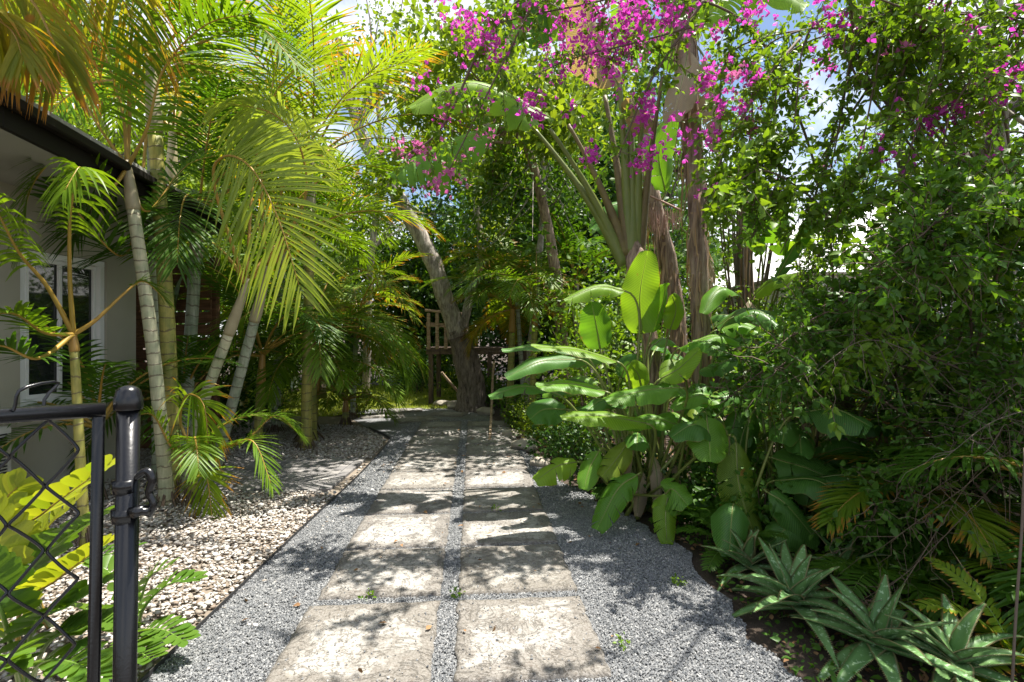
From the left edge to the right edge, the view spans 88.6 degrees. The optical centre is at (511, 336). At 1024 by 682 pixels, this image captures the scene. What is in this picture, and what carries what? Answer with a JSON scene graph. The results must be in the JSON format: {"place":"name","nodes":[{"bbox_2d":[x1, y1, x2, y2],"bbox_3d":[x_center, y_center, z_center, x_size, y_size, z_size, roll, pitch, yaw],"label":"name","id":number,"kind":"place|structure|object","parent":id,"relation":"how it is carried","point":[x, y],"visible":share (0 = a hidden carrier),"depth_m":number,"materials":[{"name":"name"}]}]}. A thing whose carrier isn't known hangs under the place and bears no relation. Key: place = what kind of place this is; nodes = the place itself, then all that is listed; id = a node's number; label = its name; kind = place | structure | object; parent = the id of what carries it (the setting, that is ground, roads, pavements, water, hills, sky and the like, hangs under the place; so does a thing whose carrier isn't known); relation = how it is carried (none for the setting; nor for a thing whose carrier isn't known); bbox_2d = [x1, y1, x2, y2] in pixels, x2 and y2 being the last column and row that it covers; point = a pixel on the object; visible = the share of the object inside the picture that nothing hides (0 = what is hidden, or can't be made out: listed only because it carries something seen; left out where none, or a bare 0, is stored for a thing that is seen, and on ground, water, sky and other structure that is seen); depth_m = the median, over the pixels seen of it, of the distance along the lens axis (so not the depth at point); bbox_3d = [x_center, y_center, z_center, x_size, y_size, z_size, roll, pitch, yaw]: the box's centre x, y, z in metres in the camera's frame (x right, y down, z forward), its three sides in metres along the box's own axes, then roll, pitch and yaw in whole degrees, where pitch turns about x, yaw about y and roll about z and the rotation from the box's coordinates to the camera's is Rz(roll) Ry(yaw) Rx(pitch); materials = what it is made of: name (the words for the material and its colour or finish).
{"place":"outdoors","nodes":[
{"label":"outdoors","id":0,"kind":"place"},
{"bbox_2d":[154,457,364,493],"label":"brick path","id":1,"kind":"structure","parent":0,"point":[317,474],"depth_m":5.66,"materials":[{"name":"brick"}]},
{"bbox_2d":[222,384,457,416],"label":"lawn","id":2,"kind":"structure","parent":0,"point":[367,406],"depth_m":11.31,"materials":[{"name":"plant"}]},
{"bbox_2d":[198,133,392,399],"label":"tree","id":3,"kind":"object","parent":2,"relation":"on","point":[329,249],"visible":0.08,"depth_m":11.98,"materials":[{"name":"green plant"}]},
{"bbox_2d":[292,18,509,401],"bbox_3d":[-3.093,-2.754,11.912,6.337,8.513,3.693,0,0,0],"label":"slender tree","id":4,"kind":"object","parent":2,"relation":"on","point":[365,377],"visible":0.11,"depth_m":12.12,"materials":[{"name":"green plant"}]},
{"bbox_2d":[379,325,452,393],"bbox_3d":[-2.544,0.645,14.160,2.418,2.069,2.786,0,0,0],"label":"shrub","id":5,"kind":"object","parent":2,"relation":"on","point":[422,352],"visible":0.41,"depth_m":13.89,"materials":[{"name":"green plant"}]},
{"bbox_2d":[425,309,526,403],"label":"timber platform","id":6,"kind":"structure","parent":2,"relation":"on","point":[438,350],"depth_m":11.60,"materials":[{"name":"brown wood"}]},
{"bbox_2d":[143,408,802,681],"bbox_3d":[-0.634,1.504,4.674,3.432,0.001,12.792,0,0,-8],"label":"gravel path","id":7,"kind":"structure","parent":0,"point":[389,428],"depth_m":2.96,"materials":[{"name":"grey gravel"}]},
{"bbox_2d":[110,385,157,681],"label":"gate post","id":8,"kind":"object","parent":7,"relation":"on","point":[127,511],"visible":1,"depth_m":0.89,"materials":[{"name":"black metal"}]},
{"bbox_2d":[0,380,105,681],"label":"gate","id":9,"kind":"structure","parent":8,"relation":"attached to","point":[49,414],"depth_m":0.87,"materials":[{"name":"black metal"}]},
{"bbox_2d":[265,600,440,681],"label":"paving slab","id":10,"kind":"structure","parent":7,"relation":"on","point":[323,662],"depth_m":2.51,"materials":[{"name":"beige stone"}]},
{"bbox_2d":[317,547,445,601],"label":"paving slab","id":11,"kind":"structure","parent":7,"relation":"on","point":[387,585],"depth_m":3.26,"materials":[{"name":"beige concrete"}]},
{"bbox_2d":[346,514,450,550],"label":"paving slab","id":12,"kind":"structure","parent":7,"relation":"on","point":[427,535],"depth_m":3.97,"materials":[{"name":"beige concrete"}]},
{"bbox_2d":[366,489,452,514],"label":"paving slab","id":13,"kind":"structure","parent":7,"relation":"on","point":[393,502],"depth_m":4.68,"materials":[{"name":"beige concrete"}]},
{"bbox_2d":[380,471,454,489],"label":"paving slab","id":14,"kind":"structure","parent":7,"relation":"on","point":[433,479],"depth_m":5.39,"materials":[{"name":"beige concrete"}]},
{"bbox_2d":[392,456,456,471],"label":"paving slab","id":15,"kind":"structure","parent":7,"relation":"on","point":[405,464],"depth_m":6.06,"materials":[{"name":"beige concrete"}]},
{"bbox_2d":[465,455,526,470],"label":"paving slab","id":16,"kind":"structure","parent":7,"relation":"on","point":[492,462],"depth_m":6.14,"materials":[{"name":"beige concrete"}]},
{"bbox_2d":[464,469,533,488],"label":"paving slab","id":17,"kind":"structure","parent":7,"relation":"on","point":[499,478],"depth_m":5.45,"materials":[{"name":"beige concrete"}]},
{"bbox_2d":[463,487,542,512],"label":"paving slab","id":18,"kind":"structure","parent":7,"relation":"on","point":[488,498],"depth_m":4.76,"materials":[{"name":"beige concrete"}]},
{"bbox_2d":[461,511,557,546],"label":"paving slab","id":19,"kind":"structure","parent":7,"relation":"on","point":[523,534],"depth_m":4.03,"materials":[{"name":"beige concrete"}]},
{"bbox_2d":[458,544,576,595],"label":"paving slab","id":20,"kind":"structure","parent":7,"relation":"on","point":[482,574],"depth_m":3.31,"materials":[{"name":"beige concrete"}]},
{"bbox_2d":[454,596,610,681],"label":"paving slab","id":21,"kind":"structure","parent":7,"relation":"on","point":[567,631],"depth_m":2.54,"materials":[{"name":"beige stone"}]},
{"bbox_2d":[28,0,1023,337],"label":"sky","id":22,"kind":"structure","parent":0,"point":[818,83],"materials":[{"name":"white"}]},
{"bbox_2d":[143,338,1023,681],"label":"ground","id":23,"kind":"structure","parent":0,"point":[755,628],"depth_m":2.82,"materials":[{"name":"brown soil"}]},
{"bbox_2d":[0,87,221,495],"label":"house","id":24,"kind":"structure","parent":23,"relation":"on","point":[99,287],"depth_m":4.77,"materials":[{"name":"paint"}]},
{"bbox_2d":[20,249,103,406],"bbox_3d":[-4.292,-0.075,4.987,0.118,1.380,0.836,0,0,7],"label":"window","id":25,"kind":"structure","parent":24,"relation":"in","point":[88,283],"depth_m":4.93,"materials":[{"name":"white glass"}]},
{"bbox_2d":[1,2,300,328],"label":"tree","id":26,"kind":"object","parent":23,"relation":"on","point":[189,180],"visible":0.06,"depth_m":9.09,"materials":[{"name":"green plant"}]},
{"bbox_2d":[0,417,394,681],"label":"pebble bed","id":27,"kind":"object","parent":23,"relation":"on","point":[320,421],"visible":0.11,"depth_m":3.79,"materials":[{"name":"beige stone"}]},
{"bbox_2d":[0,533,113,681],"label":"cardboard palm","id":28,"kind":"object","parent":27,"relation":"on","point":[30,587],"visible":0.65,"depth_m":1.79,"materials":[{"name":"green plant"}]},
{"bbox_2d":[0,454,147,629],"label":"cardboard palm","id":29,"kind":"object","parent":27,"relation":"on","point":[18,491],"visible":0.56,"depth_m":2.26,"materials":[{"name":"yellow plant"}]},
{"bbox_2d":[0,157,174,548],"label":"areca palm","id":30,"kind":"object","parent":27,"relation":"on","point":[35,320],"visible":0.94,"depth_m":3.46,"materials":[{"name":"green plant"}]},
{"bbox_2d":[0,0,211,127],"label":"areca palm","id":31,"kind":"object","parent":27,"relation":"on","point":[34,36],"visible":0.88,"depth_m":3.34,"materials":[{"name":"green plant"}]},
{"bbox_2d":[0,309,242,499],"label":"areca palm","id":32,"kind":"object","parent":27,"relation":"on","point":[89,374],"visible":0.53,"depth_m":4.57,"materials":[{"name":"green plant"}]},
{"bbox_2d":[71,553,207,664],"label":"cardboard palm","id":33,"kind":"object","parent":27,"relation":"on","point":[154,636],"visible":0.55,"depth_m":2.49,"materials":[{"name":"green plant"}]},
{"bbox_2d":[0,0,286,487],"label":"areca palm","id":34,"kind":"object","parent":27,"relation":"on","point":[110,238],"visible":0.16,"depth_m":5.13,"materials":[{"name":"green plant"}]},
{"bbox_2d":[1,0,288,510],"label":"areca palm","id":35,"kind":"object","parent":27,"relation":"on","point":[137,212],"visible":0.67,"depth_m":4.43,"materials":[{"name":"green plant"}]},
{"bbox_2d":[19,0,328,492],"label":"areca palm","id":36,"kind":"object","parent":27,"relation":"on","point":[167,334],"visible":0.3,"depth_m":4.96,"materials":[{"name":"green plant"}]},
{"bbox_2d":[136,257,219,448],"bbox_3d":[-5.063,0.250,6.971,2.275,2.600,0.167,0,0,0],"label":"slat screen","id":37,"kind":"object","parent":27,"relation":"on","point":[210,306],"visible":0.12,"depth_m":6.91,"materials":[{"name":"brown wood"}]},
{"bbox_2d":[66,333,292,472],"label":"areca palm","id":38,"kind":"object","parent":27,"relation":"on","point":[195,370],"visible":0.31,"depth_m":5.91,"materials":[{"name":"green plant"}]},
{"bbox_2d":[30,29,338,286],"bbox_3d":[-4.709,-1.395,7.248,4.719,5.818,4.714,0,0,0],"label":"areca palm","id":39,"kind":"object","parent":27,"relation":"on","point":[167,169],"visible":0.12,"depth_m":7.35,"materials":[{"name":"green plant"}]},
{"bbox_2d":[37,69,348,457],"bbox_3d":[-3.777,-0.516,6.345,3.501,4.060,3.655,0,0,0],"label":"areca palm","id":40,"kind":"object","parent":27,"relation":"on","point":[195,252],"visible":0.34,"depth_m":5.34,"materials":[{"name":"green plant"}]},
{"bbox_2d":[115,378,309,521],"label":"areca palm","id":41,"kind":"object","parent":27,"relation":"on","point":[200,449],"visible":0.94,"depth_m":4.46,"materials":[{"name":"green plant"}]},
{"bbox_2d":[143,323,294,438],"bbox_3d":[-4.518,0.566,8.175,2.298,2.148,2.293,0,0,0],"label":"shrub","id":42,"kind":"object","parent":27,"relation":"on","point":[242,398],"visible":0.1,"depth_m":7.86,"materials":[{"name":"green plant"}]},
{"bbox_2d":[117,32,370,493],"bbox_3d":[-2.755,-0.716,5.145,2.588,4.464,2.962,0,0,-11],"label":"areca palm","id":43,"kind":"object","parent":27,"relation":"on","point":[256,127],"visible":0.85,"depth_m":4.27,"materials":[{"name":"green plant"}]},
{"bbox_2d":[140,260,372,451],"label":"areca palm","id":44,"kind":"object","parent":27,"relation":"on","point":[280,338],"visible":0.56,"depth_m":6.61,"materials":[{"name":"green plant"}]},
{"bbox_2d":[138,426,390,681],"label":"edging strip","id":45,"kind":"object","parent":27,"relation":"on","point":[173,650],"visible":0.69,"depth_m":3.21,"materials":[{"name":"metal"}]},
{"bbox_2d":[172,80,429,433],"bbox_3d":[-3.713,-0.892,8.418,3.898,4.811,3.963,0,0,43],"label":"areca palm","id":46,"kind":"object","parent":27,"relation":"on","point":[275,426],"visible":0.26,"depth_m":8.25,"materials":[{"name":"green plant"}]},
{"bbox_2d":[174,255,431,443],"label":"areca palm","id":47,"kind":"object","parent":27,"relation":"on","point":[315,364],"visible":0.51,"depth_m":7.03,"materials":[{"name":"green plant"}]},
{"bbox_2d":[218,297,410,429],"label":"areca palm","id":48,"kind":"object","parent":27,"relation":"on","point":[339,383],"visible":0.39,"depth_m":7.11,"materials":[{"name":"green plant"}]},
{"bbox_2d":[220,263,423,422],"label":"areca palm","id":49,"kind":"object","parent":27,"relation":"on","point":[296,345],"visible":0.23,"depth_m":8.40,"materials":[{"name":"green plant"}]},
{"bbox_2d":[159,0,484,450],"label":"areca palm","id":50,"kind":"object","parent":27,"relation":"on","point":[306,409],"visible":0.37,"depth_m":6.36,"materials":[{"name":"green plant"}]},
{"bbox_2d":[205,0,445,470],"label":"areca palm","id":51,"kind":"object","parent":27,"relation":"on","point":[243,360],"visible":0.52,"depth_m":5.60,"materials":[{"name":"green plant"}]},
{"bbox_2d":[287,362,399,426],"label":"areca palm","id":52,"kind":"object","parent":27,"relation":"on","point":[345,417],"visible":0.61,"depth_m":8.52,"materials":[{"name":"green plant"}]},
{"bbox_2d":[285,250,435,418],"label":"areca palm","id":53,"kind":"object","parent":27,"relation":"on","point":[354,297],"visible":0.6,"depth_m":9.35,"materials":[{"name":"green plant"}]},
{"bbox_2d":[276,139,451,374],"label":"tree","id":54,"kind":"object","parent":23,"relation":"on","point":[399,251],"visible":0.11,"depth_m":16.26,"materials":[{"name":"green plant"}]},
{"bbox_2d":[279,0,494,412],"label":"leaning tree","id":55,"kind":"object","parent":23,"relation":"on","point":[471,394],"visible":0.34,"depth_m":10.47,"materials":[{"name":"brown plant"}]},
{"bbox_2d":[347,184,528,379],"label":"tree","id":56,"kind":"object","parent":23,"relation":"on","point":[436,219],"visible":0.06,"depth_m":16.53,"materials":[{"name":"green plant"}]},
{"bbox_2d":[374,241,504,372],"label":"tree","id":57,"kind":"object","parent":23,"relation":"on","point":[404,316],"visible":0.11,"depth_m":15.91,"materials":[{"name":"green plant"}]},
{"bbox_2d":[417,256,574,415],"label":"areca palm","id":58,"kind":"object","parent":23,"relation":"on","point":[512,327],"visible":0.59,"depth_m":9.90,"materials":[{"name":"green plant"}]},
{"bbox_2d":[343,0,658,411],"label":"tree","id":59,"kind":"object","parent":23,"relation":"on","point":[557,123],"visible":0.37,"depth_m":7.49,"materials":[{"name":"green plant"}]},
{"bbox_2d":[440,233,603,409],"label":"areca palm","id":60,"kind":"object","parent":23,"relation":"on","point":[501,259],"visible":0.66,"depth_m":10.21,"materials":[{"name":"green plant"}]},
{"bbox_2d":[428,123,617,406],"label":"tree","id":61,"kind":"object","parent":23,"relation":"on","point":[552,189],"visible":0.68,"depth_m":9.43,"materials":[{"name":"green plant"}]},
{"bbox_2d":[437,224,609,399],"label":"tree","id":62,"kind":"object","parent":23,"relation":"on","point":[496,343],"visible":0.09,"depth_m":13.31,"materials":[{"name":"green plant"}]},
{"bbox_2d":[400,2,656,384],"bbox_3d":[0.383,-4.856,15.909,7.246,12.723,7.288,0,0,-37],"label":"tree","id":63,"kind":"object","parent":23,"relation":"on","point":[455,238],"visible":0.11,"depth_m":14.54,"materials":[{"name":"green plant"}]},
{"bbox_2d":[443,242,624,402],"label":"areca palm","id":64,"kind":"object","parent":23,"relation":"on","point":[525,279],"visible":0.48,"depth_m":9.14,"materials":[{"name":"green plant"}]},
{"bbox_2d":[386,0,713,453],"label":"giant bird of paradise","id":65,"kind":"object","parent":23,"relation":"on","point":[624,232],"visible":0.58,"depth_m":5.34,"materials":[{"name":"green plant"}]},
{"bbox_2d":[512,411,604,464],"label":"ground cover","id":66,"kind":"object","parent":23,"relation":"on","point":[531,442],"visible":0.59,"depth_m":6.17,"materials":[{"name":"green plant"}]},
{"bbox_2d":[505,244,643,446],"bbox_3d":[1.095,0.184,7.352,2.408,2.676,2.267,0,0,0],"label":"shrub","id":67,"kind":"object","parent":23,"relation":"on","point":[584,369],"visible":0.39,"depth_m":7.12,"materials":[{"name":"green plant"}]},
{"bbox_2d":[500,194,682,405],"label":"areca palm","id":68,"kind":"object","parent":23,"relation":"on","point":[569,246],"visible":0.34,"depth_m":10.13,"materials":[{"name":"green plant"}]},
{"bbox_2d":[472,23,754,391],"bbox_3d":[2.245,-2.727,13.372,6.701,8.468,6.550,0,0,0],"label":"tree","id":69,"kind":"object","parent":23,"relation":"on","point":[680,244],"visible":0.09,"depth_m":11.88,"materials":[{"name":"green plant"}]},
{"bbox_2d":[488,251,761,544],"bbox_3d":[0.956,0.399,4.690,2.318,2.230,1.964,0,0,0],"label":"bird of paradise","id":70,"kind":"object","parent":23,"relation":"on","point":[642,292],"visible":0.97,"depth_m":4.21,"materials":[{"name":"green plant"}]},
{"bbox_2d":[242,402,1017,681],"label":"leaf litter","id":71,"kind":"object","parent":23,"relation":"on","point":[925,677],"visible":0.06,"depth_m":2.95,"materials":[{"name":"brown plant"}]},
{"bbox_2d":[544,236,718,411],"bbox_3d":[2.226,-0.084,8.328,2.840,3.212,2.939,0,0,-42],"label":"shrub","id":72,"kind":"object","parent":23,"relation":"on","point":[627,331],"visible":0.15,"depth_m":8.20,"materials":[{"name":"green plant"}]},
{"bbox_2d":[588,117,715,462],"bbox_3d":[1.648,-0.518,6.231,1.532,4.043,0.526,0,0,0],"label":"giant bird of paradise","id":73,"kind":"object","parent":23,"relation":"on","point":[663,245],"visible":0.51,"depth_m":6.20,"materials":[{"name":"green plant"}]},
{"bbox_2d":[356,0,1023,502],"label":"bougainvillea","id":74,"kind":"object","parent":23,"relation":"on","point":[966,98],"visible":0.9,"depth_m":3.76,"materials":[{"name":"pink plant"}]},
{"bbox_2d":[608,310,779,491],"bbox_3d":[1.790,0.638,5.028,1.673,1.738,1.639,0,0,-28],"label":"bird of paradise","id":75,"kind":"object","parent":23,"relation":"on","point":[667,364],"visible":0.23,"depth_m":4.62,"materials":[{"name":"green plant"}]},
{"bbox_2d":[598,5,796,357],"bbox_3d":[4.815,-4.228,17.247,7.681,11.479,7.699,0,0,0],"label":"tree","id":76,"kind":"object","parent":23,"relation":"on","point":[713,241],"visible":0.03,"depth_m":15.79,"materials":[{"name":"green plant"}]},
{"bbox_2d":[649,0,809,486],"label":"giant bird of paradise","id":77,"kind":"object","parent":23,"relation":"on","point":[698,254],"visible":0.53,"depth_m":5.11,"materials":[{"name":"brown plant"}]},
{"bbox_2d":[682,446,795,538],"bbox_3d":[1.794,1.225,4.053,0.986,0.733,1.015,0,0,0],"label":"ground cover","id":78,"kind":"object","parent":23,"relation":"on","point":[765,517],"visible":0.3,"depth_m":3.92,"materials":[{"name":"green plant"}]},
{"bbox_2d":[700,529,793,590],"bbox_3d":[1.478,1.361,3.246,0.596,0.333,0.542,0,0,-28],"label":"aloe","id":79,"kind":"object","parent":23,"relation":"on","point":[746,557],"visible":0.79,"depth_m":3.25,"materials":[{"name":"green plant"}]},
{"bbox_2d":[668,400,878,556],"bbox_3d":[1.945,0.997,4.084,1.591,1.027,1.562,0,0,0],"label":"bird of paradise","id":80,"kind":"object","parent":23,"relation":"on","point":[727,516],"visible":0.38,"depth_m":3.58,"materials":[{"name":"green plant"}]},
{"bbox_2d":[712,174,839,435],"bbox_3d":[2.722,-0.271,5.966,1.255,3.548,1.600,0,0,0],"label":"giant bird of paradise","id":81,"kind":"object","parent":23,"relation":"on","point":[743,265],"visible":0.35,"depth_m":5.56,"materials":[{"name":"green plant"}]},
{"bbox_2d":[685,286,869,467],"bbox_3d":[2.551,0.508,5.351,1.729,1.997,1.708,0,0,0],"label":"bird of paradise","id":82,"kind":"object","parent":23,"relation":"on","point":[713,298],"visible":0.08,"depth_m":5.03,"materials":[{"name":"green plant"}]},
{"bbox_2d":[717,537,859,669],"bbox_3d":[1.522,1.383,2.757,0.812,0.478,0.898,0,0,0],"label":"aloe","id":83,"kind":"object","parent":23,"relation":"on","point":[794,584],"visible":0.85,"depth_m":2.80,"materials":[{"name":"green plant"}]},
{"bbox_2d":[690,359,912,552],"bbox_3d":[2.353,0.857,4.258,1.704,1.325,1.616,0,0,0],"label":"bird of paradise","id":84,"kind":"object","parent":23,"relation":"on","point":[792,521],"visible":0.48,"depth_m":3.88,"materials":[{"name":"green plant"}]},
{"bbox_2d":[700,82,935,450],"bbox_3d":[3.546,-0.784,6.284,2.941,4.577,1.808,0,0,15],"label":"vine","id":85,"kind":"object","parent":23,"relation":"on","point":[824,266],"visible":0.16,"depth_m":6.01,"materials":[{"name":"green plant"}]},
{"bbox_2d":[687,0,1023,584],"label":"vine","id":86,"kind":"object","parent":23,"relation":"on","point":[950,244],"visible":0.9,"depth_m":3.12,"materials":[{"name":"green plant"}]},
{"bbox_2d":[779,574,980,681],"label":"aloe","id":87,"kind":"object","parent":23,"relation":"on","point":[867,649],"visible":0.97,"depth_m":2.40,"materials":[{"name":"green plant"}]},
{"bbox_2d":[753,384,1023,583],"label":"understorey palm","id":88,"kind":"object","parent":23,"relation":"on","point":[992,493],"visible":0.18,"depth_m":3.39,"materials":[{"name":"green plant"}]},
{"bbox_2d":[773,303,1023,654],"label":"thorny scrub","id":89,"kind":"object","parent":23,"relation":"on","point":[978,466],"visible":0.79,"depth_m":2.77,"materials":[{"name":"green plant"}]},
{"bbox_2d":[808,530,990,621],"bbox_3d":[2.281,1.423,3.128,1.064,0.324,0.885,0,0,0],"label":"fern","id":90,"kind":"object","parent":23,"relation":"on","point":[873,568],"visible":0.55,"depth_m":2.95,"materials":[{"name":"green plant"}]},
{"bbox_2d":[795,0,1023,526],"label":"vine tree","id":91,"kind":"object","parent":23,"relation":"on","point":[1000,3],"visible":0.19,"depth_m":3.98,"materials":[{"name":"green plant"}]},
{"bbox_2d":[806,498,1023,630],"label":"fern","id":92,"kind":"object","parent":23,"relation":"on","point":[962,549],"visible":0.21,"depth_m":3.00,"materials":[{"name":"green plant"}]},
{"bbox_2d":[809,451,1023,569],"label":"understorey palm","id":93,"kind":"object","parent":23,"relation":"on","point":[848,507],"visible":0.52,"depth_m":3.14,"materials":[{"name":"green plant"}]},
{"bbox_2d":[828,0,1023,466],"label":"vine tree","id":94,"kind":"object","parent":23,"relation":"on","point":[847,405],"visible":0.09,"depth_m":5.05,"materials":[{"name":"green plant"}]},
{"bbox_2d":[855,593,1023,681],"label":"aloe","id":95,"kind":"object","parent":23,"relation":"on","point":[956,645],"visible":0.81,"depth_m":2.30,"materials":[{"name":"green plant"}]},
{"bbox_2d":[865,435,1023,651],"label":"understorey palm","id":96,"kind":"object","parent":23,"relation":"on","point":[967,460],"visible":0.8,"depth_m":2.65,"materials":[{"name":"green plant"}]},
{"bbox_2d":[912,556,1023,681],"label":"fern","id":97,"kind":"object","parent":23,"relation":"on","point":[997,627],"visible":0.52,"depth_m":2.50,"materials":[{"name":"green plant"}]},
{"bbox_2d":[935,546,1023,607],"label":"fern","id":98,"kind":"object","parent":23,"relation":"on","point":[1021,592],"visible":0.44,"depth_m":2.72,"materials":[{"name":"green plant"}]},
{"bbox_2d":[1010,448,1023,681],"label":"bare stem","id":99,"kind":"object","parent":23,"relation":"on","point":[1017,593],"visible":1,"depth_m":2.00,"materials":[{"name":"brown plant"}]},
{"bbox_2d":[672,509,788,572],"bbox_3d":[1.478,1.408,3.604,0.720,0.311,0.814,0,0,0],"label":"plant","id":100,"kind":"object","parent":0,"point":[714,563],"visible":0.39,"depth_m":3.44,"materials":[{"name":"green plant"}]},
{"bbox_2d":[683,205,1023,381],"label":"neighbour house","id":101,"kind":"structure","parent":0,"point":[775,257],"depth_m":10.62,"materials":[{"name":"white paint"}]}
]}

